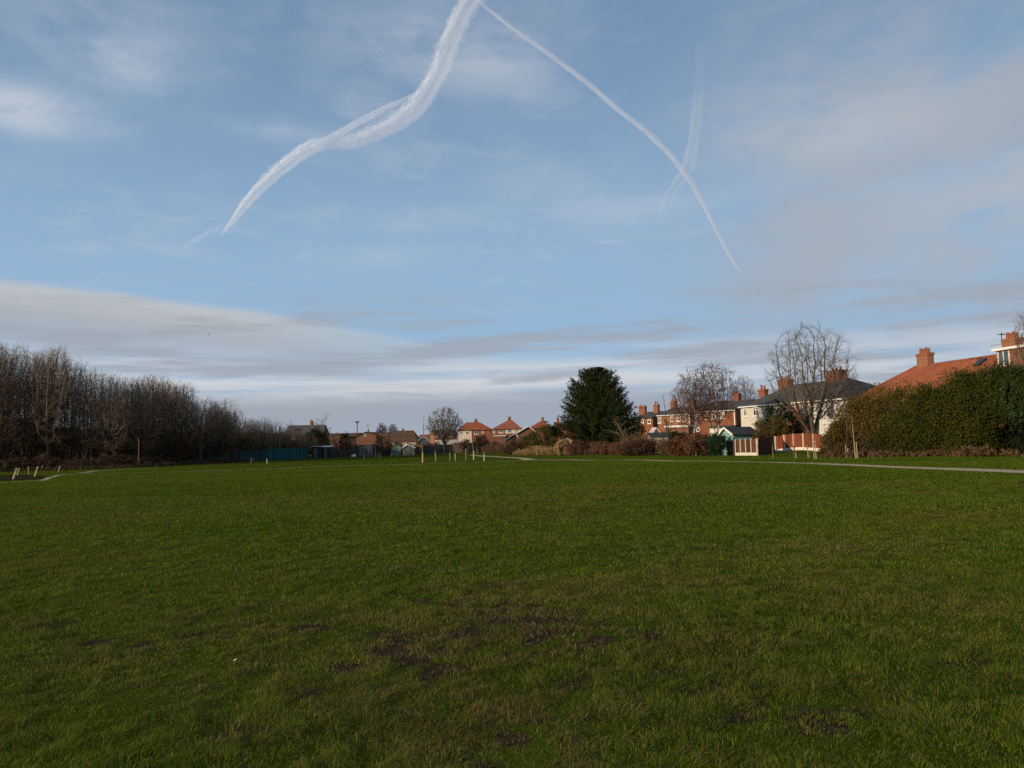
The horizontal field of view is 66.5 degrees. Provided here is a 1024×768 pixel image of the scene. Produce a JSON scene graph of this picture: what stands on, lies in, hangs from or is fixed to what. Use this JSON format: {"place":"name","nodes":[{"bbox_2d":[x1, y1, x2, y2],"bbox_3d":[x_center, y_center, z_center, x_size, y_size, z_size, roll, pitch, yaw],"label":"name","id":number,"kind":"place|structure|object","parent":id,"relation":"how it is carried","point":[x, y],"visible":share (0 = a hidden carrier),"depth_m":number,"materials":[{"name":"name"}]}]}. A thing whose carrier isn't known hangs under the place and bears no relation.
{"place":"outdoors","nodes":[
{"label":"outdoors","id":0,"kind":"place"},
{"bbox_2d":[0,418,282,463],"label":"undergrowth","id":1,"kind":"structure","parent":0,"point":[77,453],"depth_m":156.41,"materials":[{"name":"brown plant"}]},
{"bbox_2d":[0,449,1023,767],"bbox_3d":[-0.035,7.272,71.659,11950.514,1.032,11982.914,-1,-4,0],"label":"ground","id":2,"kind":"structure","parent":0,"point":[374,633],"depth_m":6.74,"materials":[{"name":"green plant"}]},
{"bbox_2d":[0,340,23,434],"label":"bare tree","id":3,"kind":"object","parent":2,"relation":"on","point":[6,387],"visible":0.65,"depth_m":109.56,"materials":[{"name":"brown plant"}]},
{"bbox_2d":[0,343,26,469],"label":"bare tree","id":4,"kind":"object","parent":2,"relation":"on","point":[3,418],"visible":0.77,"depth_m":109.03,"materials":[{"name":"brown plant"}]},
{"bbox_2d":[0,341,32,466],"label":"bare tree","id":5,"kind":"object","parent":2,"relation":"on","point":[20,376],"visible":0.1,"depth_m":119.34,"materials":[{"name":"brown plant"}]},
{"bbox_2d":[0,347,40,467],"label":"bare tree","id":6,"kind":"object","parent":2,"relation":"on","point":[13,429],"visible":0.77,"depth_m":109.54,"materials":[{"name":"brown plant"}]},
{"bbox_2d":[0,475,44,479],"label":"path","id":7,"kind":"structure","parent":2,"relation":"on","point":[10,477],"depth_m":58.42,"materials":[{"name":"grey asphalt"}]},
{"bbox_2d":[0,348,48,466],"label":"bare tree","id":8,"kind":"object","parent":2,"relation":"on","point":[29,375],"visible":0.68,"depth_m":110.81,"materials":[{"name":"brown plant"}]},
{"bbox_2d":[10,346,43,451],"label":"bare tree","id":9,"kind":"object","parent":2,"relation":"on","point":[26,361],"visible":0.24,"depth_m":114.43,"materials":[{"name":"brown plant"}]},
{"bbox_2d":[11,348,59,464],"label":"bare tree","id":10,"kind":"object","parent":2,"relation":"on","point":[33,397],"visible":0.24,"depth_m":113.80,"materials":[{"name":"brown plant"}]},
{"bbox_2d":[17,353,58,461],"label":"bare tree","id":11,"kind":"object","parent":2,"relation":"on","point":[35,390],"visible":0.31,"depth_m":113.45,"materials":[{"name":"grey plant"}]},
{"bbox_2d":[20,346,81,469],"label":"bare tree","id":12,"kind":"object","parent":2,"relation":"on","point":[47,426],"visible":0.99,"depth_m":110.49,"materials":[{"name":"brown plant"}]},
{"bbox_2d":[30,341,77,464],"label":"bare tree","id":13,"kind":"object","parent":2,"relation":"on","point":[45,389],"visible":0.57,"depth_m":112.64,"materials":[{"name":"brown plant"}]},
{"bbox_2d":[35,349,73,455],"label":"bare tree","id":14,"kind":"object","parent":2,"relation":"on","point":[55,394],"visible":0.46,"depth_m":113.42,"materials":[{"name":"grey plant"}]},
{"bbox_2d":[39,355,85,461],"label":"bare tree","id":15,"kind":"object","parent":2,"relation":"on","point":[65,439],"visible":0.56,"depth_m":113.68,"materials":[{"name":"brown plant"}]},
{"bbox_2d":[56,363,89,459],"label":"bare tree","id":16,"kind":"object","parent":2,"relation":"on","point":[74,377],"visible":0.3,"depth_m":115.84,"materials":[{"name":"brown plant"}]},
{"bbox_2d":[66,367,99,459],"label":"bare tree","id":17,"kind":"object","parent":2,"relation":"on","point":[79,409],"visible":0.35,"depth_m":116.05,"materials":[{"name":"brown plant"}]},
{"bbox_2d":[64,361,109,462],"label":"bare tree","id":18,"kind":"object","parent":2,"relation":"on","point":[87,421],"visible":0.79,"depth_m":114.10,"materials":[{"name":"brown plant"}]},
{"bbox_2d":[73,370,108,460],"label":"bare tree","id":19,"kind":"object","parent":2,"relation":"on","point":[85,418],"visible":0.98,"depth_m":113.62,"materials":[{"name":"brown plant"}]},
{"bbox_2d":[79,369,121,465],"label":"bare tree","id":20,"kind":"object","parent":2,"relation":"on","point":[102,439],"visible":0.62,"depth_m":115.21,"materials":[{"name":"brown plant"}]},
{"bbox_2d":[0,460,211,471],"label":"dry grass","id":21,"kind":"structure","parent":2,"relation":"on","point":[162,463],"depth_m":109.44,"materials":[{"name":"plant"}]},
{"bbox_2d":[95,371,134,467],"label":"bare tree","id":22,"kind":"object","parent":2,"relation":"on","point":[116,411],"visible":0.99,"depth_m":114.25,"materials":[{"name":"brown plant"}]},
{"bbox_2d":[101,373,142,452],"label":"bare tree","id":23,"kind":"object","parent":2,"relation":"on","point":[119,407],"visible":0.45,"depth_m":118.64,"materials":[{"name":"brown plant"}]},
{"bbox_2d":[0,452,252,471],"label":"undergrowth","id":24,"kind":"object","parent":2,"relation":"on","point":[80,463],"visible":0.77,"depth_m":110.03,"materials":[{"name":"brown plant"}]},
{"bbox_2d":[115,379,149,463],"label":"bare tree","id":25,"kind":"object","parent":2,"relation":"on","point":[129,440],"visible":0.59,"depth_m":118.49,"materials":[{"name":"brown plant"}]},
{"bbox_2d":[119,383,158,454],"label":"bare tree","id":26,"kind":"object","parent":2,"relation":"on","point":[142,409],"visible":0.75,"depth_m":118.50,"materials":[{"name":"brown plant"}]},
{"bbox_2d":[114,375,167,462],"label":"bare tree","id":27,"kind":"object","parent":2,"relation":"on","point":[142,424],"visible":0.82,"depth_m":118.43,"materials":[{"name":"brown plant"}]},
{"bbox_2d":[130,373,174,454],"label":"bare tree","id":28,"kind":"object","parent":2,"relation":"on","point":[153,390],"visible":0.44,"depth_m":126.24,"materials":[{"name":"brown plant"}]},
{"bbox_2d":[0,418,309,469],"bbox_3d":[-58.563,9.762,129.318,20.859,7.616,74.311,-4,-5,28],"label":"undergrowth","id":29,"kind":"object","parent":2,"relation":"on","point":[160,449],"visible":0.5,"depth_m":118.19,"materials":[{"name":"brown plant"}]},
{"bbox_2d":[140,376,179,448],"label":"bare tree","id":30,"kind":"object","parent":2,"relation":"on","point":[168,402],"visible":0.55,"depth_m":125.87,"materials":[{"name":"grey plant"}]},
{"bbox_2d":[145,380,185,448],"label":"bare tree","id":31,"kind":"object","parent":2,"relation":"on","point":[164,391],"visible":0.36,"depth_m":128.40,"materials":[{"name":"brown plant"}]},
{"bbox_2d":[155,379,188,441],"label":"bare tree","id":32,"kind":"object","parent":2,"relation":"on","point":[171,406],"visible":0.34,"depth_m":130.55,"materials":[{"name":"brown plant"}]},
{"bbox_2d":[165,381,202,443],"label":"bare tree","id":33,"kind":"object","parent":2,"relation":"on","point":[186,409],"visible":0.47,"depth_m":131.16,"materials":[{"name":"brown plant"}]},
{"bbox_2d":[166,383,204,453],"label":"bare tree","id":34,"kind":"object","parent":2,"relation":"on","point":[186,418],"visible":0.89,"depth_m":127.91,"materials":[{"name":"brown plant"}]},
{"bbox_2d":[157,451,234,462],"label":"sheet fence","id":35,"kind":"object","parent":2,"relation":"on","point":[226,455],"visible":0.27,"depth_m":136.55,"materials":[{"name":"metal"}]},
{"bbox_2d":[183,401,210,459],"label":"bare tree","id":36,"kind":"object","parent":2,"relation":"on","point":[200,428],"visible":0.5,"depth_m":131.70,"materials":[{"name":"brown plant"}]},
{"bbox_2d":[179,397,222,460],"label":"bare tree","id":37,"kind":"object","parent":2,"relation":"on","point":[200,433],"visible":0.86,"depth_m":131.01,"materials":[{"name":"brown plant"}]},
{"bbox_2d":[203,403,237,458],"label":"bare tree","id":38,"kind":"object","parent":2,"relation":"on","point":[226,427],"visible":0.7,"depth_m":136.69,"materials":[{"name":"brown plant"}]},
{"bbox_2d":[203,397,242,446],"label":"bare tree","id":39,"kind":"object","parent":2,"relation":"on","point":[226,409],"visible":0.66,"depth_m":138.10,"materials":[{"name":"brown plant"}]},
{"bbox_2d":[220,411,242,451],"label":"bare tree","id":40,"kind":"object","parent":2,"relation":"on","point":[234,431],"visible":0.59,"depth_m":140.11,"materials":[{"name":"brown plant"}]},
{"bbox_2d":[228,407,254,449],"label":"bare tree","id":41,"kind":"object","parent":2,"relation":"on","point":[242,428],"visible":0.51,"depth_m":146.62,"materials":[{"name":"brown plant"}]},
{"bbox_2d":[235,450,263,460],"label":"sheet fence","id":42,"kind":"object","parent":2,"relation":"on","point":[257,455],"visible":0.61,"depth_m":142.97,"materials":[{"name":"metal"}]},
{"bbox_2d":[247,421,277,450],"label":"bare tree","id":43,"kind":"object","parent":2,"relation":"on","point":[262,435],"visible":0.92,"depth_m":146.82,"materials":[{"name":"brown plant"}]},
{"bbox_2d":[264,448,306,460],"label":"sheet fence","id":44,"kind":"object","parent":2,"relation":"on","point":[285,454],"visible":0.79,"depth_m":148.05,"materials":[{"name":"metal"}]},
{"bbox_2d":[281,423,300,447],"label":"bare tree","id":45,"kind":"object","parent":2,"relation":"on","point":[291,435],"visible":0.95,"depth_m":155.53,"materials":[{"name":"brown plant"}]},
{"bbox_2d":[286,420,329,455],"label":"brick house","id":46,"kind":"structure","parent":2,"relation":"on","point":[304,428],"depth_m":202.68,"materials":[{"name":"brown"}]},
{"bbox_2d":[300,427,327,444],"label":"shrub","id":47,"kind":"object","parent":2,"relation":"on","point":[318,434],"visible":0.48,"depth_m":189.14,"materials":[{"name":"green plant"}]},
{"bbox_2d":[311,446,322,457],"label":"shed","id":48,"kind":"structure","parent":2,"relation":"on","point":[316,451],"depth_m":157.46,"materials":[{"name":"metal"}]},
{"bbox_2d":[322,446,333,457],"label":"shed","id":49,"kind":"structure","parent":2,"relation":"on","point":[327,451],"depth_m":159.50,"materials":[{"name":"white paint"}]},
{"bbox_2d":[322,434,352,449],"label":"shrub","id":50,"kind":"object","parent":2,"relation":"on","point":[346,440],"visible":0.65,"depth_m":171.52,"materials":[{"name":"brown plant"}]},
{"bbox_2d":[334,449,357,456],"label":"allotment fence","id":51,"kind":"object","parent":2,"relation":"on","point":[344,453],"visible":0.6,"depth_m":164.62,"materials":[{"name":"grey metal"}]},
{"bbox_2d":[358,444,374,456],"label":"shed","id":52,"kind":"structure","parent":2,"relation":"on","point":[367,449],"depth_m":167.47,"materials":[{"name":"wood"}]},
{"bbox_2d":[355,429,390,454],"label":"brick building","id":53,"kind":"structure","parent":2,"relation":"on","point":[366,438],"depth_m":189.62,"materials":[{"name":"brown brick"}]},
{"bbox_2d":[373,435,394,452],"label":"shrub","id":54,"kind":"object","parent":2,"relation":"on","point":[387,445],"visible":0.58,"depth_m":176.95,"materials":[{"name":"brown plant"}]},
{"bbox_2d":[389,429,420,450],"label":"bungalow","id":55,"kind":"object","parent":2,"relation":"on","point":[411,437],"visible":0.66,"depth_m":187.06,"materials":[{"name":"brown tile"}]},
{"bbox_2d":[402,444,416,454],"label":"shed","id":56,"kind":"structure","parent":2,"relation":"on","point":[409,449],"depth_m":170.41,"materials":[{"name":"white paint"}]},
{"bbox_2d":[424,444,452,453],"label":"allotment fence","id":57,"kind":"object","parent":2,"relation":"on","point":[429,449],"visible":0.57,"depth_m":177.17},
{"bbox_2d":[429,429,457,450],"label":"house","id":58,"kind":"structure","parent":2,"relation":"on","point":[432,439],"depth_m":225.85,"materials":[{"name":"brown tile"}]},
{"bbox_2d":[424,405,465,453],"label":"bare tree","id":59,"kind":"object","parent":2,"relation":"on","point":[448,427],"visible":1,"depth_m":168.99,"materials":[{"name":"brown plant"}]},
{"bbox_2d":[456,438,472,452],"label":"shrub","id":60,"kind":"object","parent":2,"relation":"on","point":[464,444],"visible":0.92,"depth_m":175.19,"materials":[{"name":"brown plant"}]},
{"bbox_2d":[458,418,491,442],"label":"semi detached house","id":61,"kind":"structure","parent":2,"relation":"on","point":[473,430],"depth_m":249.53,"materials":[{"name":"orange brick"}]},
{"bbox_2d":[473,435,490,451],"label":"shrub","id":62,"kind":"object","parent":2,"relation":"on","point":[479,440],"visible":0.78,"depth_m":175.24,"materials":[{"name":"brown plant"}]},
{"bbox_2d":[491,416,521,448],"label":"semi detached house","id":63,"kind":"structure","parent":2,"relation":"on","point":[502,432],"depth_m":239.54,"materials":[{"name":"red brick"}]},
{"bbox_2d":[501,439,530,454],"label":"shrub","id":64,"kind":"object","parent":2,"relation":"on","point":[514,446],"visible":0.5,"depth_m":142.17,"materials":[{"name":"brown plant"}]},
{"bbox_2d":[507,444,568,455],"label":"dry grass","id":65,"kind":"structure","parent":2,"relation":"on","point":[538,450],"depth_m":128.83,"materials":[{"name":"brown plant"}]},
{"bbox_2d":[522,425,556,450],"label":"shrub","id":66,"kind":"object","parent":2,"relation":"on","point":[534,441],"visible":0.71,"depth_m":133.23,"materials":[{"name":"green plant"}]},
{"bbox_2d":[478,434,613,453],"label":"brambles","id":67,"kind":"object","parent":2,"relation":"on","point":[492,449],"visible":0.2,"depth_m":160.51,"materials":[{"name":"brown plant"}]},
{"bbox_2d":[543,423,566,445],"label":"shrub","id":68,"kind":"object","parent":2,"relation":"on","point":[557,431],"visible":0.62,"depth_m":134.42,"materials":[{"name":"green plant"}]},
{"bbox_2d":[554,439,571,454],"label":"shrub","id":69,"kind":"object","parent":2,"relation":"on","point":[560,449],"visible":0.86,"depth_m":119.23,"materials":[{"name":"beige plant"}]},
{"bbox_2d":[566,439,608,454],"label":"shrub","id":70,"kind":"object","parent":2,"relation":"on","point":[576,447],"visible":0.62,"depth_m":115.27,"materials":[{"name":"brown plant"}]},
{"bbox_2d":[563,441,620,454],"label":"brambles","id":71,"kind":"object","parent":2,"relation":"on","point":[605,448],"visible":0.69,"depth_m":110.54,"materials":[{"name":"brown plant"}]},
{"bbox_2d":[556,367,637,447],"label":"conifer","id":72,"kind":"object","parent":2,"relation":"on","point":[594,397],"visible":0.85,"depth_m":119.75,"materials":[{"name":"green plant"}]},
{"bbox_2d":[600,401,646,445],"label":"shrub","id":73,"kind":"object","parent":2,"relation":"on","point":[614,410],"visible":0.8,"depth_m":115.33,"materials":[{"name":"green plant"}]},
{"bbox_2d":[616,436,654,455],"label":"shrub","id":74,"kind":"object","parent":2,"relation":"on","point":[630,450],"visible":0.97,"depth_m":96.40,"materials":[{"name":"brown plant"}]},
{"bbox_2d":[636,405,663,438],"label":"brick house","id":75,"kind":"structure","parent":2,"relation":"on","point":[650,419],"depth_m":164.11,"materials":[{"name":"red brick"}]},
{"bbox_2d":[646,432,668,441],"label":"shed","id":76,"kind":"structure","parent":2,"relation":"on","point":[657,435],"depth_m":102.87,"materials":[{"name":"wood"}]},
{"bbox_2d":[614,433,728,455],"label":"brambles","id":77,"kind":"object","parent":2,"relation":"on","point":[662,448],"visible":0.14,"depth_m":96.13,"materials":[{"name":"brown plant"}]},
{"bbox_2d":[653,399,697,438],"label":"brick house","id":78,"kind":"structure","parent":2,"relation":"on","point":[661,416],"depth_m":154.49,"materials":[{"name":"red brick"}]},
{"bbox_2d":[668,434,689,455],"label":"shrub","id":79,"kind":"object","parent":2,"relation":"on","point":[676,450],"visible":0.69,"depth_m":88.30,"materials":[{"name":"orange plant"}]},
{"bbox_2d":[668,365,715,455],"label":"birch tree","id":80,"kind":"object","parent":2,"relation":"on","point":[689,406],"visible":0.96,"depth_m":88.22,"materials":[{"name":"brown plant"}]},
{"bbox_2d":[681,431,715,455],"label":"shrub","id":81,"kind":"object","parent":2,"relation":"on","point":[694,444],"visible":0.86,"depth_m":85.14,"materials":[{"name":"brown plant"}]},
{"bbox_2d":[689,361,742,433],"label":"birch tree","id":82,"kind":"object","parent":2,"relation":"on","point":[719,400],"visible":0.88,"depth_m":88.39,"materials":[{"name":"brown plant"}]},
{"bbox_2d":[705,432,728,455],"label":"shrub","id":83,"kind":"object","parent":2,"relation":"on","point":[718,441],"visible":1,"depth_m":82.39,"materials":[{"name":"green plant"}]},
{"bbox_2d":[689,391,754,436],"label":"brick house","id":84,"kind":"structure","parent":2,"relation":"on","point":[735,421],"depth_m":112.42,"materials":[{"name":"red brick"}]},
{"bbox_2d":[717,427,756,454],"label":"summerhouse","id":85,"kind":"structure","parent":2,"relation":"on","point":[736,433],"depth_m":84.56,"materials":[{"name":"white paint"}]},
{"bbox_2d":[730,376,757,399],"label":"bare tree","id":86,"kind":"object","parent":2,"relation":"on","point":[743,396],"visible":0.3,"depth_m":149.68,"materials":[{"name":"brown plant"}]},
{"bbox_2d":[735,438,757,455],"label":"garden fence","id":87,"kind":"object","parent":2,"relation":"on","point":[745,447],"visible":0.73,"depth_m":78.48,"materials":[{"name":"wood"}]},
{"bbox_2d":[758,436,774,454],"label":"garden fence","id":88,"kind":"object","parent":2,"relation":"on","point":[765,445],"visible":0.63,"depth_m":77.75,"materials":[{"name":"brown wood"}]},
{"bbox_2d":[751,413,789,441],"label":"tree","id":89,"kind":"object","parent":2,"relation":"on","point":[767,431],"visible":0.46,"depth_m":84.28,"materials":[{"name":"green plant"}]},
{"bbox_2d":[737,381,819,436],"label":"terraced house","id":90,"kind":"structure","parent":2,"relation":"on","point":[751,412],"depth_m":98.45,"materials":[{"name":"white paint"}]},
{"bbox_2d":[759,397,800,435],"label":"tree","id":91,"kind":"object","parent":2,"relation":"on","point":[790,416],"visible":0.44,"depth_m":86.51,"materials":[{"name":"green plant"}]},
{"bbox_2d":[774,433,822,451],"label":"garden fence","id":92,"kind":"object","parent":2,"relation":"on","point":[786,442],"visible":0.7,"depth_m":78.36,"materials":[{"name":"wood"}]},
{"bbox_2d":[778,376,833,433],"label":"terraced house","id":93,"kind":"structure","parent":2,"relation":"on","point":[800,426],"depth_m":90.56,"materials":[{"name":"grey brick"}]},
{"bbox_2d":[761,318,863,433],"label":"bare tree","id":94,"kind":"object","parent":2,"relation":"on","point":[812,427],"visible":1,"depth_m":83.64,"materials":[{"name":"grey plant"}]},
{"bbox_2d":[804,366,874,433],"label":"terraced house","id":95,"kind":"structure","parent":2,"relation":"on","point":[825,421],"depth_m":86.14,"materials":[{"name":"grey stone"}]},
{"bbox_2d":[815,381,903,457],"bbox_3d":[27.706,2.875,61.846,7.077,6.040,4.890,-5,-6,40],"label":"overgrown shrub","id":96,"kind":"object","parent":2,"relation":"on","point":[834,434],"visible":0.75,"depth_m":61.21,"materials":[{"name":"green plant"}]},
{"bbox_2d":[815,445,1023,457],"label":"brambles","id":97,"kind":"object","parent":2,"relation":"on","point":[973,452],"visible":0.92,"depth_m":55.53,"materials":[{"name":"brown plant"}]},
{"bbox_2d":[866,361,1005,456],"bbox_3d":[30.518,1.980,57.143,5.263,6.697,9.993,2,-5,-35],"label":"overgrown hedge","id":98,"kind":"object","parent":2,"relation":"on","point":[927,420],"visible":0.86,"depth_m":55.71,"materials":[{"name":"green plant"}]},
{"bbox_2d":[859,332,1023,450],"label":"house","id":99,"kind":"structure","parent":2,"relation":"on","point":[925,368],"depth_m":75.34,"materials":[{"name":"orange tile"}]},
{"bbox_2d":[953,356,1023,431],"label":"overgrown shrub","id":100,"kind":"object","parent":2,"relation":"on","point":[994,378],"visible":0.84,"depth_m":52.27,"materials":[{"name":"green plant"}]},
{"bbox_2d":[999,380,1023,424],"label":"ivy","id":101,"kind":"object","parent":100,"relation":"attached to","point":[1010,407],"visible":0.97,"depth_m":51.11,"materials":[{"name":"green plant"}]},
{"bbox_2d":[973,414,1023,454],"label":"shrub","id":102,"kind":"object","parent":2,"relation":"on","point":[1008,436],"visible":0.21,"depth_m":54.18,"materials":[{"name":"green plant"}]},
{"bbox_2d":[1004,310,1023,367],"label":"bare tree","id":103,"kind":"object","parent":2,"relation":"on","point":[1019,348],"visible":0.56,"depth_m":62.72,"materials":[{"name":"brown plant"}]},
{"bbox_2d":[0,460,1023,482],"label":"path","id":104,"kind":"structure","parent":0,"point":[971,469],"depth_m":36.60,"materials":[{"name":"grey asphalt"}]},
{"bbox_2d":[0,0,1023,442],"label":"sky","id":105,"kind":"structure","parent":0,"point":[371,213],"materials":[{"name":"blue"}]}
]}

